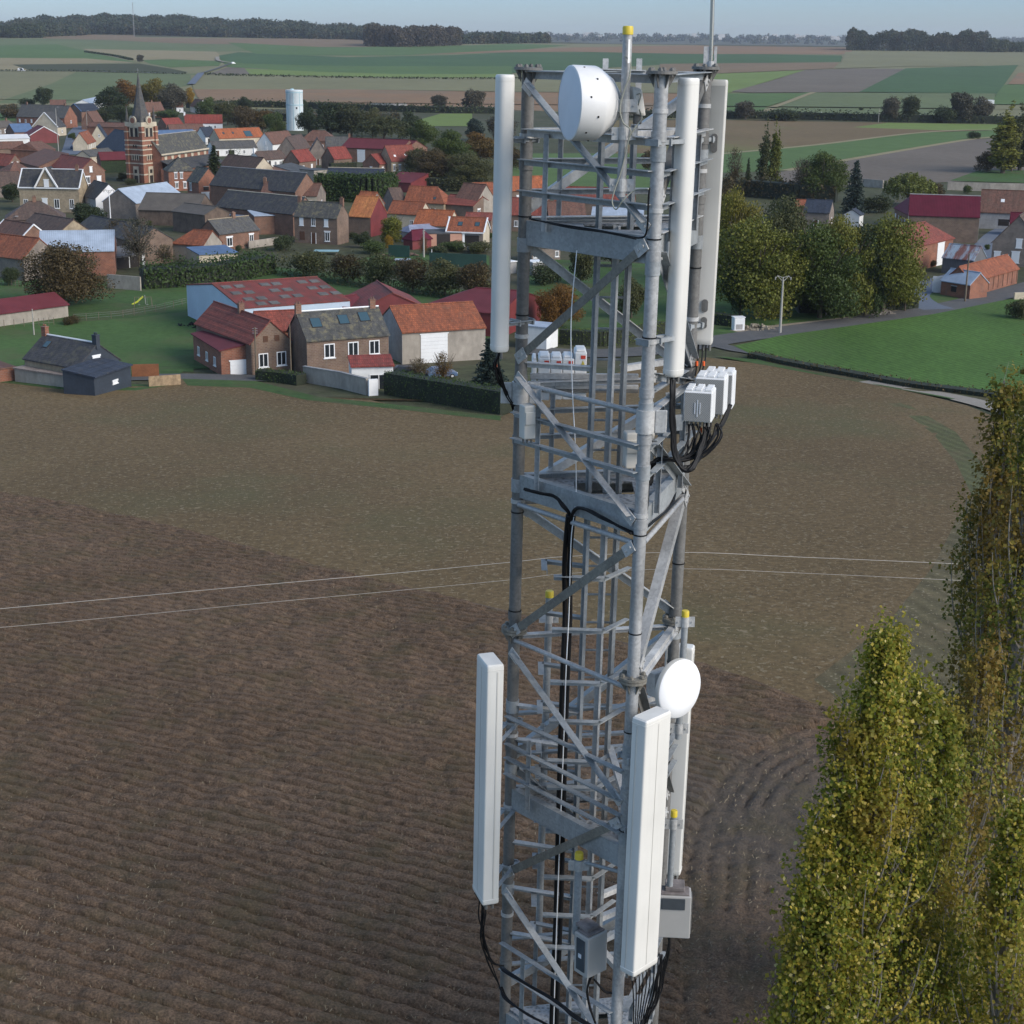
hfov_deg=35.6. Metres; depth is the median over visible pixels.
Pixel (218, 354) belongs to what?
garage
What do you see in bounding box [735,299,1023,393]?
wheat field
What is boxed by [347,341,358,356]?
window
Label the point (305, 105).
broadleaf tree
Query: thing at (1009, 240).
house
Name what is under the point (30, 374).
annex
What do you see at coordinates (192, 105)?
house
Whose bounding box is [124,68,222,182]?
church
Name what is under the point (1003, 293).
road
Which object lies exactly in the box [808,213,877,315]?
broadleaf tree
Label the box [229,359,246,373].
garage door
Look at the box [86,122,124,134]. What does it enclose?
barn
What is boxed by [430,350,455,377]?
bare tree
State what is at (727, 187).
broadleaf tree
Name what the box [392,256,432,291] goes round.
broadleaf tree
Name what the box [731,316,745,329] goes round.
roadside cabinet
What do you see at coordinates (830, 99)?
field
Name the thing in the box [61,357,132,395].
annex
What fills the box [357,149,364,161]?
garage door
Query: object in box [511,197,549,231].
house
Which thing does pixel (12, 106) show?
hedge
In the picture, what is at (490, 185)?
barn
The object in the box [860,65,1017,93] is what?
field
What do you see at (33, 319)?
post fence
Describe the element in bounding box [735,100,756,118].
broadleaf tree
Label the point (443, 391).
hedge
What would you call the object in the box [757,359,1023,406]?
bank
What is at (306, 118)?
broadleaf tree
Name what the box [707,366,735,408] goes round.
remote radio unit
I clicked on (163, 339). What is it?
meadow
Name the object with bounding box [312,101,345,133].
broadleaf tree
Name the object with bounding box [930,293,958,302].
lawn
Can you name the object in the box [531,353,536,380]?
remote radio unit
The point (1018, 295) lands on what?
garden wall
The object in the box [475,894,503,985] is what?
antenna cables
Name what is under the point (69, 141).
road
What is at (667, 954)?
cabinet cables
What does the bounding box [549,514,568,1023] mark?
feeder cable
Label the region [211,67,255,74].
field
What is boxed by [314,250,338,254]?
pool cover
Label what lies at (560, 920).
feeder cable
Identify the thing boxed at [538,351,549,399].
remote radio unit
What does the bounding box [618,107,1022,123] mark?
hedge
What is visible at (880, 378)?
hedge
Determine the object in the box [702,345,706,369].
jumper cable
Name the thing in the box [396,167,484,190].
hedge
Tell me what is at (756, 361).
grass verge
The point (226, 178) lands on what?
barn
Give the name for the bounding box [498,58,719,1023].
lattice tower
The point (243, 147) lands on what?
house
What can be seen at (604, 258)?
broadleaf tree
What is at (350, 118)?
broadleaf tree
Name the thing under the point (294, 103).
water tower
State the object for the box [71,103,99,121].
house
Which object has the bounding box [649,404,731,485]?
radio cables
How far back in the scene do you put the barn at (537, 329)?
235.81 m
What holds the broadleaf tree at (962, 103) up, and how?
on the ground at (466, 369)
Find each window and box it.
[54,199,59,208]
[69,199,73,208]
[226,236,232,246]
[249,233,253,240]
[258,353,269,368]
[276,351,287,366]
[311,218,315,226]
[323,343,335,358]
[324,231,329,241]
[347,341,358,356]
[369,340,379,353]
[369,374,383,388]
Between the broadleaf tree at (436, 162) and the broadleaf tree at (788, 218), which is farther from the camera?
the broadleaf tree at (436, 162)
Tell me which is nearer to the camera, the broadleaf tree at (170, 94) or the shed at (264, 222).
the shed at (264, 222)
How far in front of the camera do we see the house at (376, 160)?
540.74 m
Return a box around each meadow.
[0,267,489,375]
[0,311,195,371]
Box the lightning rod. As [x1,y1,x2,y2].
[703,0,716,66]
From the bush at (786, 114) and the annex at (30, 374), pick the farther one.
the bush at (786, 114)
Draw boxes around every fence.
[3,317,53,327]
[73,298,185,319]
[131,364,158,376]
[148,374,180,386]
[388,245,409,257]
[429,252,486,267]
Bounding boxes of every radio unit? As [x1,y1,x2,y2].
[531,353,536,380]
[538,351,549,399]
[550,351,561,399]
[562,351,573,399]
[574,345,586,396]
[629,86,644,123]
[683,383,715,426]
[695,370,728,418]
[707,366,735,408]
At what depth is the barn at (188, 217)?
370.90 m
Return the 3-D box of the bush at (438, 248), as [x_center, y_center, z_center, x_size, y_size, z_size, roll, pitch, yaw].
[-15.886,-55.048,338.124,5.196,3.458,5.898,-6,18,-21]
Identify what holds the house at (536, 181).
on the ground at (466, 369)
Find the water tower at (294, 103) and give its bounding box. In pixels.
[285,89,303,130]
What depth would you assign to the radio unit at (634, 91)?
12.86 m
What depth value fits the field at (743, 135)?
816.56 m
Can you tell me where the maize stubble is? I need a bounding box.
[0,497,994,1023]
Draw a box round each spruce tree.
[206,145,221,174]
[469,338,508,387]
[745,158,750,179]
[839,160,868,213]
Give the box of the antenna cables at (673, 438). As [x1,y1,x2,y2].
[669,377,707,472]
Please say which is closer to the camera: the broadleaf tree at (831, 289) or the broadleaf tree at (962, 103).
the broadleaf tree at (831, 289)
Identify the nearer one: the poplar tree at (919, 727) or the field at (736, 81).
the poplar tree at (919, 727)
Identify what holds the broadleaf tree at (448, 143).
on the ground at (466, 369)
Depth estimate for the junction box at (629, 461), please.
13.78 m
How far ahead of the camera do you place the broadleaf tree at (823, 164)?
459.10 m
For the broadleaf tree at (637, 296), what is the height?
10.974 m
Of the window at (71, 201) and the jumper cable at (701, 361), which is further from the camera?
the window at (71, 201)
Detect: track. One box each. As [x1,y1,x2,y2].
[860,380,971,398]
[951,398,1023,415]
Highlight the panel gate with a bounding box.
[932,276,942,292]
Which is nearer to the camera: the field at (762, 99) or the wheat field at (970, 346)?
the wheat field at (970, 346)
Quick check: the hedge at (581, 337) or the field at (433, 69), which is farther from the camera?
the field at (433, 69)
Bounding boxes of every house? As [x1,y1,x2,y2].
[0,118,12,133]
[0,153,20,168]
[0,161,26,173]
[0,171,19,197]
[5,195,65,221]
[16,102,77,127]
[17,164,88,212]
[22,324,121,371]
[32,111,66,135]
[50,100,65,104]
[51,154,105,184]
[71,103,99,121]
[72,130,95,150]
[76,147,112,162]
[81,110,103,129]
[92,123,107,145]
[145,100,164,117]
[176,102,182,112]
[183,112,222,128]
[190,99,203,112]
[194,300,292,374]
[197,126,212,144]
[200,211,259,248]
[207,140,257,155]
[209,127,262,144]
[251,148,285,166]
[256,130,291,150]
[261,177,325,200]
[283,149,316,167]
[286,297,389,372]
[293,195,348,244]
[304,130,332,148]
[309,137,324,164]
[321,146,351,168]
[325,133,349,149]
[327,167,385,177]
[359,191,384,204]
[362,153,386,171]
[381,144,413,172]
[382,187,404,210]
[387,200,429,227]
[413,208,456,228]
[423,229,464,245]
[445,194,488,215]
[445,216,490,246]
[465,212,492,232]
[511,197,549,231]
[512,175,542,196]
[530,248,559,259]
[547,201,585,215]
[591,206,644,214]
[803,199,834,228]
[844,208,864,227]
[894,197,909,224]
[979,189,1023,228]
[991,212,1023,266]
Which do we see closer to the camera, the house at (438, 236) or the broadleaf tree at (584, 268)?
the broadleaf tree at (584, 268)
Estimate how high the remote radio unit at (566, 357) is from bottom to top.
0.403 m
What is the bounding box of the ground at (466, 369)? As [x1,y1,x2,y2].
[0,33,1023,426]
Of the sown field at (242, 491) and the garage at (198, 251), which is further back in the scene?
the garage at (198, 251)
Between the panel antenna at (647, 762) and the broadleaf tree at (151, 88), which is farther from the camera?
the broadleaf tree at (151, 88)
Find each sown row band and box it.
[814,499,1023,771]
[889,403,989,494]
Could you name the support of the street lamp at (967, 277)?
on the ground at (466, 369)
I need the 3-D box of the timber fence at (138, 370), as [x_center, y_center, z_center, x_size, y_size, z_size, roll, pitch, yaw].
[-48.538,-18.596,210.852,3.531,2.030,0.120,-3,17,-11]
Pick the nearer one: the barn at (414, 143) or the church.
the church
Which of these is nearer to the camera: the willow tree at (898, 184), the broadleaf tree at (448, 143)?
the willow tree at (898, 184)
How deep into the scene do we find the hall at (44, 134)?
675.87 m
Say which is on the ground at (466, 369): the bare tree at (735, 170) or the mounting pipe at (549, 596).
the bare tree at (735, 170)
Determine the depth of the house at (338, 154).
554.84 m
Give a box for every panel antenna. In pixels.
[473,652,523,909]
[490,74,539,358]
[617,706,670,980]
[634,78,699,383]
[665,644,694,878]
[689,79,727,350]
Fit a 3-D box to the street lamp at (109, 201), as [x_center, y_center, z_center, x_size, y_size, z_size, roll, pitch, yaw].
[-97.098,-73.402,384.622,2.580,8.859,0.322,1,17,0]
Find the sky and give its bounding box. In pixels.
[0,0,1023,39]
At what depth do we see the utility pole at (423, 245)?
333.31 m
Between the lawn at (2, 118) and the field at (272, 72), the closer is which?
the lawn at (2, 118)
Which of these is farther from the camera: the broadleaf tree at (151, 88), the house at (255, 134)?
the broadleaf tree at (151, 88)
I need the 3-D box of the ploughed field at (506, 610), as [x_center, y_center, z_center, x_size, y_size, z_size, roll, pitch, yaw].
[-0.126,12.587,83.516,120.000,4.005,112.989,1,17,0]
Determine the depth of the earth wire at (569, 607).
14.63 m
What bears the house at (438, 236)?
on the ground at (466, 369)
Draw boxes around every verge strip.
[724,130,958,153]
[759,92,815,111]
[783,136,993,170]
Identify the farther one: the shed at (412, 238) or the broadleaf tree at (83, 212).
the broadleaf tree at (83, 212)
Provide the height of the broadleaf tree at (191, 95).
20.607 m
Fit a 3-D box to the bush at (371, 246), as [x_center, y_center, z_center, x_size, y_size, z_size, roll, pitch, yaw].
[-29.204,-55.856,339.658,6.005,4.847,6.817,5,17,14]
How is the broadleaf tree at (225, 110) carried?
on the ground at (466, 369)
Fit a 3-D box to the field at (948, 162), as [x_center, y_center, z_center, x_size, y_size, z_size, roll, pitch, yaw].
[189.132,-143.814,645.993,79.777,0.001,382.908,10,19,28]
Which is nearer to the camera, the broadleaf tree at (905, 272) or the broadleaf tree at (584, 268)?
the broadleaf tree at (905, 272)
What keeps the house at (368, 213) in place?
on the ground at (466, 369)
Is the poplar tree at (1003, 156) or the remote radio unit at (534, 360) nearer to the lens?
the remote radio unit at (534, 360)
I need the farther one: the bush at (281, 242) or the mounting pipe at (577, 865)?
the bush at (281, 242)
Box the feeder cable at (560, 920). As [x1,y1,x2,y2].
[554,516,575,1023]
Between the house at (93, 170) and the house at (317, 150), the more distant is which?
the house at (317, 150)
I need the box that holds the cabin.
[530,259,547,275]
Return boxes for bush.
[0,107,18,117]
[17,98,35,104]
[62,315,84,324]
[150,109,179,117]
[272,233,296,251]
[359,239,387,253]
[426,244,447,253]
[439,239,465,252]
[465,240,491,253]
[529,261,561,285]
[760,108,799,120]
[862,194,894,213]
[929,105,959,122]
[963,185,972,193]
[966,131,980,138]
[1004,297,1023,318]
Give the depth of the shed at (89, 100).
991.36 m
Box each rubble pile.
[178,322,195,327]
[745,323,774,330]
[856,307,895,314]
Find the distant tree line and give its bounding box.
[464,30,1023,44]
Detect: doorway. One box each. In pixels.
[116,256,128,268]
[129,255,142,267]
[437,234,449,245]
[465,234,478,246]
[951,285,956,291]
[998,218,1008,225]
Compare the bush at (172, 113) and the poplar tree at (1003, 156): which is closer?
the poplar tree at (1003, 156)
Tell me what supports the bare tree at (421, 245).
on the lawn at (427, 257)
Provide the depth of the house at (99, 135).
663.66 m
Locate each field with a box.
[0,37,1023,118]
[0,39,247,51]
[0,44,131,61]
[0,58,128,69]
[0,72,74,100]
[0,72,195,102]
[0,357,1023,781]
[15,63,184,72]
[43,35,367,46]
[85,49,219,60]
[109,512,994,773]
[144,59,221,66]
[191,75,677,92]
[194,89,676,110]
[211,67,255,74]
[219,52,841,72]
[221,60,511,73]
[228,42,566,54]
[245,68,495,76]
[417,45,851,54]
[513,153,670,187]
[605,120,975,152]
[660,62,838,72]
[713,55,841,62]
[714,70,802,92]
[723,130,996,172]
[727,92,808,110]
[733,68,902,92]
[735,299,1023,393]
[770,92,994,115]
[778,138,1023,186]
[837,52,1023,67]
[859,123,998,129]
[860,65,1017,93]
[994,84,1023,103]
[1009,73,1023,83]
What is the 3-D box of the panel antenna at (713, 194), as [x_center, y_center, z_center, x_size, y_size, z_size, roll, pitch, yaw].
[1.749,-2.673,14.521,0.377,2.448,0.204,-14,22,-40]
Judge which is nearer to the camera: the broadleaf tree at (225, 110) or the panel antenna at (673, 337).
the panel antenna at (673, 337)
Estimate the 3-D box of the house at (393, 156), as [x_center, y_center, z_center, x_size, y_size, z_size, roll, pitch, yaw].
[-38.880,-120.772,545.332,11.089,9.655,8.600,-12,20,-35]
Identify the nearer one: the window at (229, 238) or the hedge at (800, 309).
the hedge at (800, 309)
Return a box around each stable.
[0,141,22,153]
[949,254,1019,291]
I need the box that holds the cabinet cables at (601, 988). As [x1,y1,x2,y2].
[586,976,611,1023]
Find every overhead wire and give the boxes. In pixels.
[0,552,953,608]
[0,569,960,627]
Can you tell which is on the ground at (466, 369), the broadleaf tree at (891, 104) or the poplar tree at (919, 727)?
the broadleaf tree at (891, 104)
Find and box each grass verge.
[3,380,166,389]
[183,379,500,420]
[717,356,953,398]
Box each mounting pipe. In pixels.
[536,589,558,932]
[568,851,588,934]
[609,26,636,196]
[664,809,682,886]
[670,609,694,739]
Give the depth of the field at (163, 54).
2276.17 m
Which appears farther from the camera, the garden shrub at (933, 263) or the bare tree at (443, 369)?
the garden shrub at (933, 263)
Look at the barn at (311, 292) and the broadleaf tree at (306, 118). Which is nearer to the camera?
the barn at (311, 292)
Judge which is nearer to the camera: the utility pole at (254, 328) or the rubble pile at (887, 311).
the utility pole at (254, 328)
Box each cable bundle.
[499,966,590,1023]
[523,487,572,540]
[568,506,633,547]
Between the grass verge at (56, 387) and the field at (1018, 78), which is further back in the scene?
the field at (1018, 78)
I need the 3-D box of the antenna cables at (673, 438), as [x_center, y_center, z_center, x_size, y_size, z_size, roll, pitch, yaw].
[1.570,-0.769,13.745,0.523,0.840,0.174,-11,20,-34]
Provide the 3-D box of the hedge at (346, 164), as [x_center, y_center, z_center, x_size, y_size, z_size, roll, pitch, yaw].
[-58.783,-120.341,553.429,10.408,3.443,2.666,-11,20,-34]
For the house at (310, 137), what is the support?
on the ground at (466, 369)
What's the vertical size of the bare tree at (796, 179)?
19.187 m
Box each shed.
[0,134,29,143]
[0,292,69,325]
[5,123,31,133]
[74,97,103,107]
[96,151,125,172]
[116,246,145,268]
[173,229,222,259]
[247,210,274,234]
[299,168,327,180]
[342,293,359,307]
[395,172,428,191]
[399,224,439,241]
[402,229,432,249]
[430,287,540,335]
[510,260,516,273]
[940,268,988,298]
[941,243,986,272]
[1009,212,1022,224]
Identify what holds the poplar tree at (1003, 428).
on the ploughed field at (506, 610)
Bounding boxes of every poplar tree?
[733,605,963,1023]
[755,119,771,180]
[762,861,843,1023]
[765,783,858,1023]
[767,115,783,180]
[791,682,874,1023]
[796,859,870,1023]
[818,758,889,1022]
[866,652,972,1023]
[867,673,987,1023]
[907,359,1023,960]
[911,630,1018,1023]
[928,334,1023,1022]
[928,774,1023,1023]
[986,100,1022,172]
[1014,102,1023,169]
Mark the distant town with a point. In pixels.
(720, 36)
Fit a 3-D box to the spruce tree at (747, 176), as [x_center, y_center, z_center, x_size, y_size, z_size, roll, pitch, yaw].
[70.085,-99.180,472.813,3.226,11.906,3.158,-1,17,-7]
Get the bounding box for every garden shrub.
[67,132,75,139]
[116,172,126,180]
[124,178,136,184]
[235,245,242,251]
[349,231,357,238]
[931,260,937,266]
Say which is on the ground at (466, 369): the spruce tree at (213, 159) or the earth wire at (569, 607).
the spruce tree at (213, 159)
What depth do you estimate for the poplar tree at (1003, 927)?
43.75 m
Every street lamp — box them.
[55,108,58,150]
[103,189,113,217]
[964,251,977,300]
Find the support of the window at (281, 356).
in the house at (238, 323)
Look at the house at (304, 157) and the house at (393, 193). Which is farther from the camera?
the house at (304, 157)
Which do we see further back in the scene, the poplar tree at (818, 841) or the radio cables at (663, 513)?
the poplar tree at (818, 841)
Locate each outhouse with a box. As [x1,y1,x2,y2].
[0,219,40,236]
[0,361,15,381]
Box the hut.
[796,199,805,215]
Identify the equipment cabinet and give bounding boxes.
[574,917,606,978]
[658,879,692,938]
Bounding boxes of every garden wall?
[107,274,141,290]
[248,237,277,248]
[302,366,368,394]
[368,379,377,395]
[863,179,883,187]
[947,182,1023,190]
[1013,292,1023,298]
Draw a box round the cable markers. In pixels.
[696,361,704,432]
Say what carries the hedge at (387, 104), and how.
on the ground at (466, 369)
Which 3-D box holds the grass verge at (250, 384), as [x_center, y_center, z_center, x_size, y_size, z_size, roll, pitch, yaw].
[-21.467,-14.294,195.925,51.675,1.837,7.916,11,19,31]
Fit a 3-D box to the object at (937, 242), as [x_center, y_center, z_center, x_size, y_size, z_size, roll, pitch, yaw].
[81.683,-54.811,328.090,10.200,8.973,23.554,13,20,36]
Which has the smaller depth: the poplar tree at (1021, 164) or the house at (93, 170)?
the house at (93, 170)
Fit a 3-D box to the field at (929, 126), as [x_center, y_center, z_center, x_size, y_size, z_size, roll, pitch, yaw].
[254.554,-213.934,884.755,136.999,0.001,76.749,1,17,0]
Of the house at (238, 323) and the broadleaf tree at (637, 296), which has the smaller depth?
the house at (238, 323)
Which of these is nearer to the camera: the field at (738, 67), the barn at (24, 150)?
the barn at (24, 150)
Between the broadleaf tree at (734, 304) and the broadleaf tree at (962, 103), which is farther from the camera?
the broadleaf tree at (962, 103)
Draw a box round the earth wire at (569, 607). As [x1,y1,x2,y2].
[553,250,576,1023]
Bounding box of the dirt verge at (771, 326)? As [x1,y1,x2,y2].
[732,310,896,331]
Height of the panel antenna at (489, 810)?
2.533 m
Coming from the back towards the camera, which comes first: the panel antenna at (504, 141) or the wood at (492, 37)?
the wood at (492, 37)
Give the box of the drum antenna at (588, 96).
[558,65,632,140]
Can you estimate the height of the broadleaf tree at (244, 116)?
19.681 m
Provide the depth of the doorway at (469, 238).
351.52 m
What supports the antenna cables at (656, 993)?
attached to the panel antenna at (647, 762)
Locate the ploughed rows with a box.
[0,492,1023,1023]
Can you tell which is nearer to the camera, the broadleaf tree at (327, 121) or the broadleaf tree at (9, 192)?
the broadleaf tree at (9, 192)
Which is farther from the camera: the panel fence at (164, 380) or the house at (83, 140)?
the house at (83, 140)
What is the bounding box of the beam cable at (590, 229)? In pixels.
[529,188,650,239]
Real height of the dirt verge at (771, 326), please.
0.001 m
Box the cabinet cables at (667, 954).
[651,938,670,1010]
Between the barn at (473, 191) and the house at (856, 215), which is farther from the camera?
the barn at (473, 191)
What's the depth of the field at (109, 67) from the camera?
1759.75 m
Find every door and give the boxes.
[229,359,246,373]
[311,233,315,243]
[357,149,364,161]
[420,332,448,362]
[936,241,944,265]
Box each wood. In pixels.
[0,12,396,39]
[0,22,47,37]
[362,23,463,46]
[461,30,551,43]
[845,27,991,51]
[984,37,1023,51]
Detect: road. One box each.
[4,70,157,72]
[62,126,85,153]
[131,374,262,380]
[187,73,203,83]
[530,282,1023,356]
[711,343,747,352]
[914,229,1004,309]
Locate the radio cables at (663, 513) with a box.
[647,483,675,526]
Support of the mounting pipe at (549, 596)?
attached to the lattice tower at (599, 491)
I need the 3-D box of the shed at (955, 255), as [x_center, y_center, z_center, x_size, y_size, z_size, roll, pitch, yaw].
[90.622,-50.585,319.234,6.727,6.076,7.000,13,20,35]
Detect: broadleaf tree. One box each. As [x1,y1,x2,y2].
[0,182,19,201]
[0,267,20,284]
[15,240,119,304]
[33,86,53,104]
[71,202,107,222]
[93,85,130,114]
[97,109,113,121]
[104,104,133,122]
[112,78,144,106]
[136,54,143,61]
[141,77,166,109]
[154,82,187,110]
[183,87,194,102]
[194,95,214,113]
[212,101,234,124]
[227,105,258,127]
[237,96,252,107]
[249,110,271,131]
[263,111,286,131]
[291,250,330,275]
[295,107,318,132]
[303,100,307,111]
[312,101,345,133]
[326,254,367,281]
[336,102,365,137]
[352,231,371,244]
[355,115,411,138]
[359,252,397,283]
[361,107,382,136]
[379,214,402,242]
[384,235,393,247]
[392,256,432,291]
[398,111,421,138]
[403,145,424,169]
[406,119,441,145]
[410,147,458,177]
[421,256,462,294]
[430,94,447,106]
[431,129,475,169]
[442,150,493,188]
[454,261,491,288]
[461,87,486,106]
[464,118,485,136]
[464,131,493,159]
[485,116,518,138]
[491,146,519,168]
[533,283,585,327]
[568,252,593,280]
[601,257,621,264]
[617,276,644,317]
[641,150,650,169]
[715,213,816,321]
[717,185,763,266]
[721,176,736,228]
[722,261,761,315]
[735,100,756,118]
[751,192,814,260]
[761,247,809,316]
[781,218,866,318]
[794,149,850,196]
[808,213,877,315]
[837,221,901,312]
[849,239,894,317]
[855,211,932,311]
[881,95,900,117]
[900,93,920,114]
[902,261,919,310]
[927,183,945,193]
[950,91,976,118]
[971,95,996,115]
[973,151,996,171]
[1011,121,1023,170]
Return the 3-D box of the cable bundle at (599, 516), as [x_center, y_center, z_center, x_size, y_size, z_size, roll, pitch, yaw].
[0.748,0.203,14.038,0.119,0.457,0.844,-12,21,-37]
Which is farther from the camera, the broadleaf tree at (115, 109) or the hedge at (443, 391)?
the broadleaf tree at (115, 109)
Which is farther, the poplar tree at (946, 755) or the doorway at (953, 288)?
the doorway at (953, 288)
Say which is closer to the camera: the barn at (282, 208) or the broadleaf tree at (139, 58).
the barn at (282, 208)
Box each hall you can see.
[24,125,58,142]
[96,129,124,151]
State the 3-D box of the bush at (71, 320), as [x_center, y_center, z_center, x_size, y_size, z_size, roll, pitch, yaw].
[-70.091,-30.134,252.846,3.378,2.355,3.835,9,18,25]
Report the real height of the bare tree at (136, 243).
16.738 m
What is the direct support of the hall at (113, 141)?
on the ground at (466, 369)
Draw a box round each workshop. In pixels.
[102,182,179,219]
[158,129,192,133]
[273,163,307,171]
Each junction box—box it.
[519,403,535,442]
[622,430,636,470]
[650,433,654,460]
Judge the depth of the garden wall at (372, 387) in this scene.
198.16 m
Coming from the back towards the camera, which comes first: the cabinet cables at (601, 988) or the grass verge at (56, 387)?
the grass verge at (56, 387)
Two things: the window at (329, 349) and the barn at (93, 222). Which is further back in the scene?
the barn at (93, 222)
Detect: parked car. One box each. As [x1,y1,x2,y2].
[393,365,421,373]
[425,366,457,377]
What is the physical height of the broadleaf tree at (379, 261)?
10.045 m
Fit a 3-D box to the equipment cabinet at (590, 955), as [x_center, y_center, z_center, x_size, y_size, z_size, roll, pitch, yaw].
[0.726,4.097,14.997,0.280,0.480,0.230,-13,21,-38]
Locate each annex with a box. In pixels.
[12,365,63,386]
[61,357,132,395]
[347,354,394,388]
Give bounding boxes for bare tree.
[103,218,122,229]
[117,216,157,267]
[154,244,176,263]
[407,358,431,374]
[417,237,427,252]
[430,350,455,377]
[725,147,743,181]
[791,157,813,183]
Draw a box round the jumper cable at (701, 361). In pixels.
[698,348,702,372]
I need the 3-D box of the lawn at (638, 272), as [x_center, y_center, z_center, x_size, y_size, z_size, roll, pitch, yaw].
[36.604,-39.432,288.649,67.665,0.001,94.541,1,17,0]
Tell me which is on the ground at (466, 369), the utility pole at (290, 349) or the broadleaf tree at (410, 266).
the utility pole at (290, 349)
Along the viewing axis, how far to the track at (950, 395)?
204.92 m
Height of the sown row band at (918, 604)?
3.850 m
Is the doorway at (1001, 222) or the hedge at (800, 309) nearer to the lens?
the hedge at (800, 309)
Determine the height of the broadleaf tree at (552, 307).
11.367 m
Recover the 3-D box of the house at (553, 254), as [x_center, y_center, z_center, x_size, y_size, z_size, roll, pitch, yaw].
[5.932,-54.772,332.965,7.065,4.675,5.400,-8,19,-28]
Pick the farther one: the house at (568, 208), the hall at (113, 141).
the hall at (113, 141)
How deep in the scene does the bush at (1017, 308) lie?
265.94 m
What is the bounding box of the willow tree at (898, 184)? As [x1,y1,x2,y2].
[881,172,937,200]
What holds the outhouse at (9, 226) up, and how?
on the ground at (466, 369)
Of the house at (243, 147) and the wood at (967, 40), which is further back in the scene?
the wood at (967, 40)
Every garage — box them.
[186,245,236,263]
[190,330,246,374]
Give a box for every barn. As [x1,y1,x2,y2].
[0,233,46,280]
[10,141,54,158]
[20,148,68,167]
[25,212,88,229]
[39,230,116,275]
[80,215,173,263]
[84,180,115,212]
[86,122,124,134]
[137,192,213,225]
[158,117,182,129]
[166,124,203,131]
[171,202,229,232]
[185,276,350,319]
[209,166,313,205]
[216,189,308,235]
[220,154,272,169]
[253,309,293,334]
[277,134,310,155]
[342,138,410,161]
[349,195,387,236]
[351,280,419,313]
[382,301,486,363]
[404,185,447,209]
[405,139,427,150]
[455,182,492,211]
[472,182,492,193]
[528,321,557,349]
[554,186,635,214]
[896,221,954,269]
[908,193,980,242]
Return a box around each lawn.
[0,113,14,120]
[354,253,488,269]
[422,114,471,125]
[529,260,868,336]
[713,309,807,331]
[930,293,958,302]
[950,170,1023,182]
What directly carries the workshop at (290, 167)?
on the ground at (466, 369)
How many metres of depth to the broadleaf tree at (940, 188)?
449.58 m
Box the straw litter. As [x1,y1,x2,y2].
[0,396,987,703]
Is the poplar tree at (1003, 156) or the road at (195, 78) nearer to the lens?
the poplar tree at (1003, 156)
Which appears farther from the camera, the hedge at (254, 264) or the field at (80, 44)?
the field at (80, 44)
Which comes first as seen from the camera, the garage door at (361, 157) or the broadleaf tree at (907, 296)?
the broadleaf tree at (907, 296)
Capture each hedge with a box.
[0,69,185,73]
[0,103,17,109]
[84,51,133,59]
[138,244,278,288]
[186,97,494,113]
[204,72,521,78]
[211,105,399,120]
[255,367,307,385]
[272,247,490,297]
[313,169,400,201]
[329,161,356,166]
[370,103,406,105]
[383,368,511,414]
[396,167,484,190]
[559,320,665,346]
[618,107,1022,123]
[714,311,737,326]
[722,170,837,202]
[747,350,997,397]
[794,290,918,313]
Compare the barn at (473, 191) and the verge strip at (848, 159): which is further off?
the verge strip at (848, 159)
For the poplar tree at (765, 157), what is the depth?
483.46 m
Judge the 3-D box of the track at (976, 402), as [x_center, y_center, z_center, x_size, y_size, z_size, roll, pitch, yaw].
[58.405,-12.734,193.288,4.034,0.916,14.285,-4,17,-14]
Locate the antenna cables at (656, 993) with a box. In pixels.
[632,954,665,1023]
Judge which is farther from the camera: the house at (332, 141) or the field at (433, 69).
the field at (433, 69)
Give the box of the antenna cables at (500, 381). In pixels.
[493,353,514,410]
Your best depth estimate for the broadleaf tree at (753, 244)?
258.32 m
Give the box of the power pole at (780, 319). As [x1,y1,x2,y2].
[775,276,790,332]
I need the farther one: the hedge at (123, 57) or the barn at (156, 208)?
the hedge at (123, 57)
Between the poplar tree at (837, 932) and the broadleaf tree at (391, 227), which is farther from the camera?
the broadleaf tree at (391, 227)
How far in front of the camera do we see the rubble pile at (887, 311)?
269.34 m
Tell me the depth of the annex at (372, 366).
203.36 m
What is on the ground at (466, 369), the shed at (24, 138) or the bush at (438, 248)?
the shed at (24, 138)
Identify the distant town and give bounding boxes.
[533,32,839,39]
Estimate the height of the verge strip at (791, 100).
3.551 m
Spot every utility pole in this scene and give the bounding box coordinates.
[32,309,34,334]
[252,327,256,370]
[289,324,291,370]
[423,230,424,256]
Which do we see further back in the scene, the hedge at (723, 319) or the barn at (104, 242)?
the barn at (104, 242)
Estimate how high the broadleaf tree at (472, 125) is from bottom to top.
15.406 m
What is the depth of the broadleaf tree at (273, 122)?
734.35 m
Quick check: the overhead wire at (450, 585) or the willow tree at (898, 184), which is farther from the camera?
the willow tree at (898, 184)

